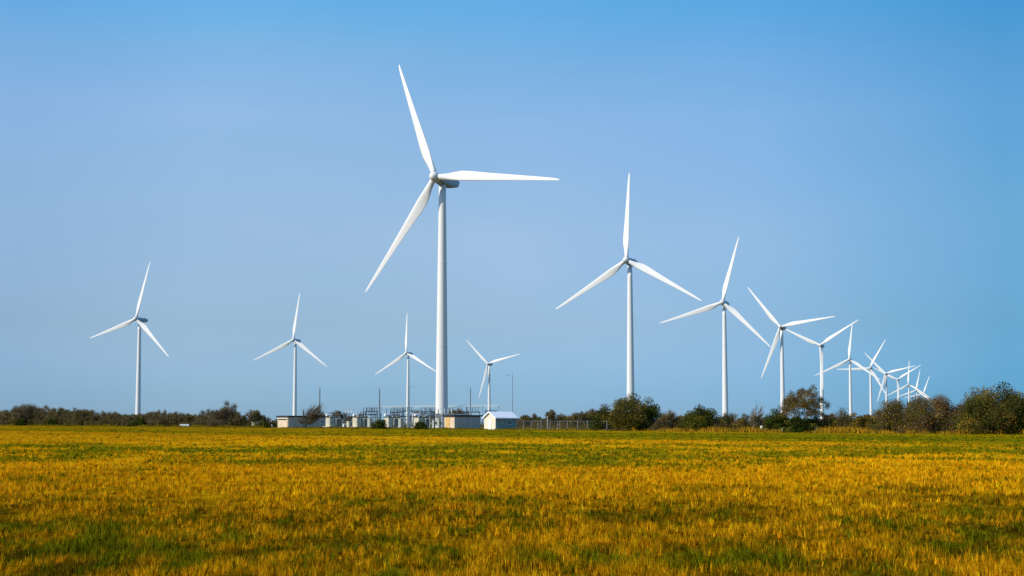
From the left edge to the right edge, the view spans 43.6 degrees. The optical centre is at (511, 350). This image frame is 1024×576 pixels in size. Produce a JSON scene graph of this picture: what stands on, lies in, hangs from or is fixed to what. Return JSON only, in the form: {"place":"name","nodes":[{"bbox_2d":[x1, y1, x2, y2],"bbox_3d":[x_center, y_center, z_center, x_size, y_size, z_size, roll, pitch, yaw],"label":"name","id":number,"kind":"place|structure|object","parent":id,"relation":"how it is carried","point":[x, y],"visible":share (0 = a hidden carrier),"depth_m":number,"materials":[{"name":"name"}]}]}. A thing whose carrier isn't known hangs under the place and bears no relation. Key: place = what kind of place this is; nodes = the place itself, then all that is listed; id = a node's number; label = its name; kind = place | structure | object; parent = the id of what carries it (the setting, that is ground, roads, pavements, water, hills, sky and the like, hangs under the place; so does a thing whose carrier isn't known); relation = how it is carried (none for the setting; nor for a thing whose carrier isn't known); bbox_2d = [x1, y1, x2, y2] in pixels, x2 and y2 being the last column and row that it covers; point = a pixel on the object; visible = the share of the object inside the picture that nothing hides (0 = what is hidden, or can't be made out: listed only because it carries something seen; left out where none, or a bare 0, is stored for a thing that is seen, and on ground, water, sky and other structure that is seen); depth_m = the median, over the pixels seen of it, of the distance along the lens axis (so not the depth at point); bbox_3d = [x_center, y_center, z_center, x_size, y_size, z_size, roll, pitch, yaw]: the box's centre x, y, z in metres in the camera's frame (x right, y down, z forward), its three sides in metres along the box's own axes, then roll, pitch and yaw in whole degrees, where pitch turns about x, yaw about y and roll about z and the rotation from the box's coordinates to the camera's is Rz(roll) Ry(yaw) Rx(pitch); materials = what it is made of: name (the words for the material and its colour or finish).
{"place":"outdoors","nodes":[
{"label":"outdoors","id":0,"kind":"place"},
{"bbox_2d":[0,425,1023,575],"bbox_3d":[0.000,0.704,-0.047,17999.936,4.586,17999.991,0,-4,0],"label":"field","id":1,"kind":"structure","parent":0,"point":[388,438],"depth_m":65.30,"materials":[{"name":"plant"}]},
{"bbox_2d":[0,408,12,424],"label":"hedge shrub","id":2,"kind":"object","parent":1,"relation":"on","point":[4,416],"visible":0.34,"depth_m":419.06,"materials":[{"name":"green plant"}]},
{"bbox_2d":[13,417,31,425],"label":"dark bush","id":3,"kind":"object","parent":1,"relation":"on","point":[20,422],"visible":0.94,"depth_m":408.59,"materials":[{"name":"green plant"}]},
{"bbox_2d":[8,404,42,423],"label":"rounded tree","id":4,"kind":"object","parent":1,"relation":"on","point":[18,413],"visible":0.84,"depth_m":412.70,"materials":[{"name":"green plant"}]},
{"bbox_2d":[28,409,48,424],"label":"hedge shrub","id":5,"kind":"object","parent":1,"relation":"on","point":[36,413],"visible":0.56,"depth_m":411.41,"materials":[{"name":"green plant"}]},
{"bbox_2d":[33,408,56,423],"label":"hedge shrub","id":6,"kind":"object","parent":1,"relation":"on","point":[44,413],"visible":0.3,"depth_m":410.08,"materials":[{"name":"green plant"}]},
{"bbox_2d":[43,418,59,424],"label":"dark bush","id":7,"kind":"object","parent":1,"relation":"on","point":[52,421],"visible":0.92,"depth_m":396.31,"materials":[{"name":"green plant"}]},
{"bbox_2d":[40,406,73,423],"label":"hedge shrub","id":8,"kind":"object","parent":1,"relation":"on","point":[48,416],"visible":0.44,"depth_m":402.36,"materials":[{"name":"green plant"}]},
{"bbox_2d":[51,412,74,424],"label":"hedge shrub","id":9,"kind":"object","parent":1,"relation":"on","point":[63,418],"visible":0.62,"depth_m":397.76,"materials":[{"name":"green plant"}]},
{"bbox_2d":[62,406,97,424],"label":"hedge shrub","id":10,"kind":"object","parent":1,"relation":"on","point":[78,418],"visible":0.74,"depth_m":389.42,"materials":[{"name":"green plant"}]},
{"bbox_2d":[83,412,102,425],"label":"hedge shrub","id":11,"kind":"object","parent":1,"relation":"on","point":[96,417],"visible":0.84,"depth_m":386.11,"materials":[{"name":"green plant"}]},
{"bbox_2d":[99,413,118,424],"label":"hedge shrub","id":12,"kind":"object","parent":1,"relation":"on","point":[107,418],"visible":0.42,"depth_m":385.31,"materials":[{"name":"green plant"}]},
{"bbox_2d":[110,414,126,424],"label":"hedge shrub","id":13,"kind":"object","parent":1,"relation":"on","point":[118,419],"visible":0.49,"depth_m":373.90,"materials":[{"name":"green plant"}]},
{"bbox_2d":[121,414,134,425],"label":"hedge shrub","id":14,"kind":"object","parent":1,"relation":"on","point":[126,421],"visible":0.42,"depth_m":370.14,"materials":[{"name":"green plant"}]},
{"bbox_2d":[90,263,168,414],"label":"wind turbine","id":15,"kind":"object","parent":1,"relation":"on","point":[140,322],"visible":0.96,"depth_m":736.86,"materials":[{"name":"white paint"}]},
{"bbox_2d":[0,423,262,427],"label":"margin weeds","id":16,"kind":"object","parent":1,"relation":"on","point":[226,426],"visible":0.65,"depth_m":354.61,"materials":[{"name":"green plant"}]},
{"bbox_2d":[127,416,148,426],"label":"dark bush","id":17,"kind":"object","parent":1,"relation":"on","point":[138,420],"visible":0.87,"depth_m":362.20,"materials":[{"name":"green plant"}]},
{"bbox_2d":[130,412,153,424],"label":"hedge shrub","id":18,"kind":"object","parent":1,"relation":"on","point":[145,416],"visible":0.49,"depth_m":365.51,"materials":[{"name":"green plant"}]},
{"bbox_2d":[31,420,263,426],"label":"brambles","id":19,"kind":"object","parent":1,"relation":"on","point":[249,425],"visible":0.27,"depth_m":351.55,"materials":[{"name":"green plant"}]},
{"bbox_2d":[145,409,170,424],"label":"hedge shrub","id":20,"kind":"object","parent":1,"relation":"on","point":[151,421],"visible":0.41,"depth_m":359.63,"materials":[{"name":"green plant"}]},
{"bbox_2d":[154,411,180,425],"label":"hedge shrub","id":21,"kind":"object","parent":1,"relation":"on","point":[172,418],"visible":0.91,"depth_m":354.65,"materials":[{"name":"green plant"}]},
{"bbox_2d":[177,413,196,425],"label":"hedge shrub","id":22,"kind":"object","parent":1,"relation":"on","point":[186,420],"visible":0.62,"depth_m":354.04,"materials":[{"name":"green plant"}]},
{"bbox_2d":[189,417,205,425],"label":"hedge shrub","id":23,"kind":"object","parent":1,"relation":"on","point":[197,421],"visible":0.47,"depth_m":348.43,"materials":[{"name":"green plant"}]},
{"bbox_2d":[193,408,216,419],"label":"hedge shrub","id":24,"kind":"object","parent":1,"relation":"on","point":[202,412],"visible":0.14,"depth_m":362.73,"materials":[{"name":"green plant"}]},
{"bbox_2d":[200,416,214,425],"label":"hedge shrub","id":25,"kind":"object","parent":1,"relation":"on","point":[203,421],"visible":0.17,"depth_m":344.09,"materials":[{"name":"green plant"}]},
{"bbox_2d":[206,401,241,425],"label":"bare tree","id":26,"kind":"object","parent":1,"relation":"on","point":[224,411],"visible":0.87,"depth_m":335.54,"materials":[{"name":"green plant"}]},
{"bbox_2d":[220,413,244,426],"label":"hedge shrub","id":27,"kind":"object","parent":1,"relation":"on","point":[237,420],"visible":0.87,"depth_m":333.89,"materials":[{"name":"green plant"}]},
{"bbox_2d":[239,409,267,425],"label":"rounded bush","id":28,"kind":"object","parent":1,"relation":"on","point":[255,415],"visible":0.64,"depth_m":334.78,"materials":[{"name":"green plant"}]},
{"bbox_2d":[258,421,272,427],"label":"dark bush","id":29,"kind":"object","parent":1,"relation":"on","point":[265,424],"visible":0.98,"depth_m":320.33,"materials":[{"name":"green plant"}]},
{"bbox_2d":[268,419,277,426],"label":"hedge shrub","id":30,"kind":"object","parent":1,"relation":"on","point":[274,422],"visible":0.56,"depth_m":340.62,"materials":[{"name":"green plant"}]},
{"bbox_2d":[254,294,326,415],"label":"wind turbine","id":31,"kind":"object","parent":1,"relation":"on","point":[297,342],"visible":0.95,"depth_m":905.74,"materials":[{"name":"white paint"}]},
{"bbox_2d":[276,416,326,427],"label":"flat roof building","id":32,"kind":"structure","parent":1,"relation":"on","point":[287,421],"depth_m":324.93,"materials":[{"name":"concrete"}]},
{"bbox_2d":[278,418,287,427],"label":"garage door","id":33,"kind":"structure","parent":32,"relation":"in","point":[282,422],"depth_m":324.51,"materials":[{"name":"metal"}]},
{"bbox_2d":[293,403,328,427],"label":"windswept tree","id":34,"kind":"object","parent":1,"relation":"on","point":[312,416],"visible":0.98,"depth_m":307.84,"materials":[{"name":"brown plant"}]},
{"bbox_2d":[323,412,341,427],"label":"transformer","id":35,"kind":"object","parent":1,"relation":"on","point":[333,421],"visible":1,"depth_m":321.64,"materials":[{"name":"metal"}]},
{"bbox_2d":[325,410,350,425],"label":"distant bush","id":36,"kind":"object","parent":1,"relation":"on","point":[340,413],"visible":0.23,"depth_m":399.96,"materials":[{"name":"green plant"}]},
{"bbox_2d":[351,412,368,426],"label":"transformer","id":37,"kind":"object","parent":1,"relation":"on","point":[359,421],"visible":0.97,"depth_m":314.48,"materials":[{"name":"metal"}]},
{"bbox_2d":[367,418,372,426],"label":"switch cabinet","id":38,"kind":"object","parent":1,"relation":"on","point":[369,421],"visible":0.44,"depth_m":307.65,"materials":[{"name":"grey metal"}]},
{"bbox_2d":[370,419,386,428],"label":"dark bush","id":39,"kind":"object","parent":1,"relation":"on","point":[378,424],"visible":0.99,"depth_m":288.22,"materials":[{"name":"green plant"}]},
{"bbox_2d":[378,389,379,418],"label":"lightning mast","id":40,"kind":"object","parent":1,"relation":"on","point":[379,404],"visible":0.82,"depth_m":317.22,"materials":[{"name":"metal"}]},
{"bbox_2d":[263,426,519,429],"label":"yard grass","id":41,"kind":"structure","parent":1,"relation":"on","point":[460,428],"depth_m":286.79,"materials":[{"name":"green plant"}]},
{"bbox_2d":[383,411,399,427],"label":"transformer","id":42,"kind":"object","parent":1,"relation":"on","point":[392,421],"visible":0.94,"depth_m":306.31,"materials":[{"name":"metal"}]},
{"bbox_2d":[398,418,403,426],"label":"switch cabinet","id":43,"kind":"object","parent":1,"relation":"on","point":[400,422],"visible":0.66,"depth_m":298.60,"materials":[{"name":"grey metal"}]},
{"bbox_2d":[375,318,435,423],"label":"wind turbine","id":44,"kind":"object","parent":1,"relation":"on","point":[410,354],"visible":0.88,"depth_m":1061.50,"materials":[{"name":"white paint"}]},
{"bbox_2d":[408,384,408,427],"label":"lightning mast","id":45,"kind":"object","parent":1,"relation":"on","point":[408,405],"visible":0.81,"depth_m":303.91,"materials":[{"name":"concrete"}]},
{"bbox_2d":[341,419,483,426],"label":"brambles","id":46,"kind":"object","parent":1,"relation":"on","point":[405,424],"visible":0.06,"depth_m":371.33,"materials":[{"name":"green plant"}]},
{"bbox_2d":[413,421,427,428],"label":"dark bush","id":47,"kind":"object","parent":1,"relation":"on","point":[420,425],"visible":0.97,"depth_m":278.92,"materials":[{"name":"green plant"}]},
{"bbox_2d":[413,411,431,427],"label":"transformer","id":48,"kind":"object","parent":1,"relation":"on","point":[424,418],"visible":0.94,"depth_m":297.93,"materials":[{"name":"metal"}]},
{"bbox_2d":[380,405,499,427],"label":"overhead busbar","id":49,"kind":"object","parent":1,"relation":"on","point":[466,406],"visible":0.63,"depth_m":312.14,"materials":[{"name":"paint"}]},
{"bbox_2d":[452,408,468,413],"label":"distant bush","id":50,"kind":"object","parent":1,"relation":"on","point":[459,411],"visible":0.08,"depth_m":375.42,"materials":[{"name":"green plant"}]},
{"bbox_2d":[365,65,558,427],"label":"wind turbine","id":51,"kind":"object","parent":1,"relation":"on","point":[447,180],"visible":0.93,"depth_m":313.46,"materials":[{"name":"white paint"}]},
{"bbox_2d":[442,415,482,428],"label":"flat roof building","id":52,"kind":"structure","parent":1,"relation":"on","point":[459,421],"depth_m":285.12,"materials":[{"name":"concrete"}]},
{"bbox_2d":[445,417,449,428],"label":"door","id":53,"kind":"structure","parent":52,"relation":"in","point":[447,419],"depth_m":284.81,"materials":[{"name":"paint"}]},
{"bbox_2d":[467,341,518,410],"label":"wind turbine","id":54,"kind":"object","parent":1,"relation":"on","point":[489,364],"visible":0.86,"depth_m":1229.37,"materials":[{"name":"white paint"}]},
{"bbox_2d":[482,411,518,429],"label":"pitched hut","id":55,"kind":"object","parent":1,"relation":"on","point":[496,419],"visible":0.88,"depth_m":272.83,"materials":[{"name":"metal"}]},
{"bbox_2d":[517,414,530,427],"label":"scrub bush","id":56,"kind":"object","parent":1,"relation":"on","point":[521,419],"visible":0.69,"depth_m":302.11,"materials":[{"name":"green plant"}]},
{"bbox_2d":[525,413,537,422],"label":"scrub bush","id":57,"kind":"object","parent":1,"relation":"on","point":[534,415],"visible":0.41,"depth_m":303.32,"materials":[{"name":"green plant"}]},
{"bbox_2d":[531,417,545,426],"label":"scrub bush","id":58,"kind":"object","parent":1,"relation":"on","point":[538,419],"visible":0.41,"depth_m":298.35,"materials":[{"name":"green plant"}]},
{"bbox_2d":[544,409,557,427],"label":"scrub bush","id":59,"kind":"object","parent":1,"relation":"on","point":[551,414],"visible":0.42,"depth_m":290.94,"materials":[{"name":"green plant"}]},
{"bbox_2d":[519,421,590,429],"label":"brambles","id":60,"kind":"object","parent":1,"relation":"on","point":[545,426],"visible":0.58,"depth_m":281.95,"materials":[{"name":"brown plant"}]},
{"bbox_2d":[555,413,564,423],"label":"scrub bush","id":61,"kind":"object","parent":1,"relation":"on","point":[559,418],"visible":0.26,"depth_m":293.96,"materials":[{"name":"green plant"}]},
{"bbox_2d":[558,415,573,427],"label":"scrub bush","id":62,"kind":"object","parent":1,"relation":"on","point":[566,419],"visible":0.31,"depth_m":289.68,"materials":[{"name":"green plant"}]},
{"bbox_2d":[523,420,616,429],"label":"wire fence","id":63,"kind":"object","parent":1,"relation":"on","point":[551,425],"visible":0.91,"depth_m":256.49,"materials":[{"name":"metal"}]},
{"bbox_2d":[520,427,631,430],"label":"verge grass","id":64,"kind":"structure","parent":1,"relation":"on","point":[573,429],"depth_m":250.96,"materials":[{"name":"green plant"}]},
{"bbox_2d":[570,411,588,428],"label":"scrub bush","id":65,"kind":"object","parent":1,"relation":"on","point":[579,417],"visible":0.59,"depth_m":284.96,"materials":[{"name":"green plant"}]},
{"bbox_2d":[584,411,593,422],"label":"scrub bush","id":66,"kind":"object","parent":1,"relation":"on","point":[590,417],"visible":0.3,"depth_m":293.94,"materials":[{"name":"green plant"}]},
{"bbox_2d":[589,404,615,430],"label":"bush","id":67,"kind":"object","parent":1,"relation":"on","point":[599,420],"visible":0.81,"depth_m":248.78,"materials":[{"name":"green plant"}]},
{"bbox_2d":[556,173,701,401],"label":"wind turbine","id":68,"kind":"object","parent":1,"relation":"on","point":[627,260],"visible":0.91,"depth_m":478.56,"materials":[{"name":"white paint"}]},
{"bbox_2d":[607,392,651,430],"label":"leafy tree","id":69,"kind":"object","parent":1,"relation":"on","point":[631,417],"visible":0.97,"depth_m":242.81,"materials":[{"name":"green plant"}]},
{"bbox_2d":[641,396,664,429],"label":"bush","id":70,"kind":"object","parent":1,"relation":"on","point":[654,414],"visible":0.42,"depth_m":247.10,"materials":[{"name":"green plant"}]},
{"bbox_2d":[650,408,681,430],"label":"brown bush","id":71,"kind":"object","parent":1,"relation":"on","point":[662,421],"visible":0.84,"depth_m":238.56,"materials":[{"name":"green plant"}]},
{"bbox_2d":[678,404,719,430],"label":"round tree","id":72,"kind":"object","parent":1,"relation":"on","point":[701,417],"visible":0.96,"depth_m":233.01,"materials":[{"name":"green plant"}]},
{"bbox_2d":[660,237,770,415],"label":"wind turbine","id":73,"kind":"object","parent":1,"relation":"on","point":[732,310],"visible":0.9,"depth_m":638.97,"materials":[{"name":"white paint"}]},
{"bbox_2d":[710,412,738,429],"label":"brown bush","id":74,"kind":"object","parent":1,"relation":"on","point":[726,421],"visible":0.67,"depth_m":231.93,"materials":[{"name":"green plant"}]},
{"bbox_2d":[732,413,751,429],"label":"brown bush","id":75,"kind":"object","parent":1,"relation":"on","point":[741,421],"visible":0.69,"depth_m":228.79,"materials":[{"name":"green plant"}]},
{"bbox_2d":[746,404,764,428],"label":"bare tree","id":76,"kind":"object","parent":1,"relation":"on","point":[754,421],"visible":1,"depth_m":224.47,"materials":[{"name":"brown plant"}]},
{"bbox_2d":[761,409,789,430],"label":"green bush","id":77,"kind":"object","parent":1,"relation":"on","point":[772,422],"visible":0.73,"depth_m":222.85,"materials":[{"name":"green plant"}]},
{"bbox_2d":[603,419,949,432],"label":"brambles","id":78,"kind":"object","parent":1,"relation":"on","point":[758,426],"visible":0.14,"depth_m":217.15,"materials":[{"name":"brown plant"}]},
{"bbox_2d":[748,288,834,412],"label":"wind turbine","id":79,"kind":"object","parent":1,"relation":"on","point":[781,328],"visible":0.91,"depth_m":789.81,"materials":[{"name":"white paint"}]},
{"bbox_2d":[780,416,818,432],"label":"green bush","id":80,"kind":"object","parent":1,"relation":"on","point":[797,424],"visible":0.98,"depth_m":216.23,"materials":[{"name":"green plant"}]},
{"bbox_2d":[776,384,831,430],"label":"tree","id":81,"kind":"object","parent":1,"relation":"on","point":[804,404],"visible":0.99,"depth_m":217.06,"materials":[{"name":"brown plant"}]},
{"bbox_2d":[811,414,830,427],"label":"brown bush","id":82,"kind":"object","parent":1,"relation":"on","point":[825,417],"visible":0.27,"depth_m":220.26,"materials":[{"name":"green plant"}]},
{"bbox_2d":[786,320,857,418],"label":"wind turbine","id":83,"kind":"object","parent":1,"relation":"on","point":[821,345],"visible":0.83,"depth_m":961.07,"materials":[{"name":"white paint"}]},
{"bbox_2d":[631,424,1023,434],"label":"rough grass","id":84,"kind":"structure","parent":1,"relation":"on","point":[840,429],"depth_m":212.06,"materials":[{"name":"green plant"}]},
{"bbox_2d":[825,417,845,428],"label":"olive bush","id":85,"kind":"object","parent":1,"relation":"on","point":[832,423],"visible":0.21,"depth_m":216.91,"materials":[{"name":"green plant"}]},
{"bbox_2d":[832,408,851,428],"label":"bush","id":86,"kind":"object","parent":1,"relation":"on","point":[841,419],"visible":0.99,"depth_m":213.58,"materials":[{"name":"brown plant"}]},
{"bbox_2d":[815,322,879,415],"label":"wind turbine","id":87,"kind":"object","parent":1,"relation":"on","point":[849,359],"visible":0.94,"depth_m":1155.19,"materials":[{"name":"white paint"}]},
{"bbox_2d":[845,412,856,424],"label":"scrub bush","id":88,"kind":"object","parent":1,"relation":"on","point":[851,416],"visible":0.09,"depth_m":229.30,"materials":[{"name":"green plant"}]},
{"bbox_2d":[837,339,886,415],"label":"wind turbine","id":89,"kind":"object","parent":1,"relation":"on","point":[870,368],"visible":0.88,"depth_m":1318.81,"materials":[{"name":"white paint"}]},
{"bbox_2d":[847,414,877,429],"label":"olive bush","id":90,"kind":"object","parent":1,"relation":"on","point":[863,420],"visible":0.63,"depth_m":211.68,"materials":[{"name":"green plant"}]},
{"bbox_2d":[866,397,908,432],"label":"brown tree","id":91,"kind":"object","parent":1,"relation":"on","point":[889,419],"visible":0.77,"depth_m":207.65,"materials":[{"name":"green plant"}]},
{"bbox_2d":[864,352,913,401],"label":"wind turbine","id":92,"kind":"object","parent":1,"relation":"on","point":[885,376],"visible":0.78,"depth_m":1442.26,"materials":[{"name":"white paint"}]},
{"bbox_2d":[873,365,920,401],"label":"wind turbine","id":93,"kind":"object","parent":1,"relation":"on","point":[897,379],"visible":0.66,"depth_m":1612.44,"materials":[{"name":"white paint"}]},
{"bbox_2d":[887,366,928,402],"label":"wind turbine","id":94,"kind":"object","parent":1,"relation":"on","point":[908,384],"visible":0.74,"depth_m":1791.73,"materials":[{"name":"white paint"}]},
{"bbox_2d":[889,395,939,433],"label":"brown tree","id":95,"kind":"object","parent":1,"relation":"on","point":[909,409],"visible":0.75,"depth_m":204.26,"materials":[{"name":"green plant"}]},
{"bbox_2d":[900,371,928,399],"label":"wind turbine","id":96,"kind":"object","parent":1,"relation":"on","point":[916,390],"visible":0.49,"depth_m":2041.15,"materials":[{"name":"white paint"}]},
{"bbox_2d":[912,392,966,432],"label":"brown tree","id":97,"kind":"object","parent":1,"relation":"on","point":[941,407],"visible":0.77,"depth_m":201.64,"materials":[{"name":"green plant"}]},
{"bbox_2d":[947,396,971,432],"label":"brown bush","id":98,"kind":"object","parent":1,"relation":"on","point":[959,409],"visible":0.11,"depth_m":200.97,"materials":[{"name":"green plant"}]},
{"bbox_2d":[950,381,1023,433],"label":"tree","id":99,"kind":"object","parent":1,"relation":"on","point":[984,411],"visible":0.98,"depth_m":192.64,"materials":[{"name":"green plant"}]},
{"bbox_2d":[998,393,1023,432],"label":"dark tree","id":100,"kind":"object","parent":1,"relation":"on","point":[1022,422],"visible":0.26,"depth_m":192.47,"materials":[{"name":"green plant"}]},
{"bbox_2d":[0,0,1023,424],"label":"sky","id":101,"kind":"structure","parent":0,"point":[864,159],"materials":[{"name":"blue"}]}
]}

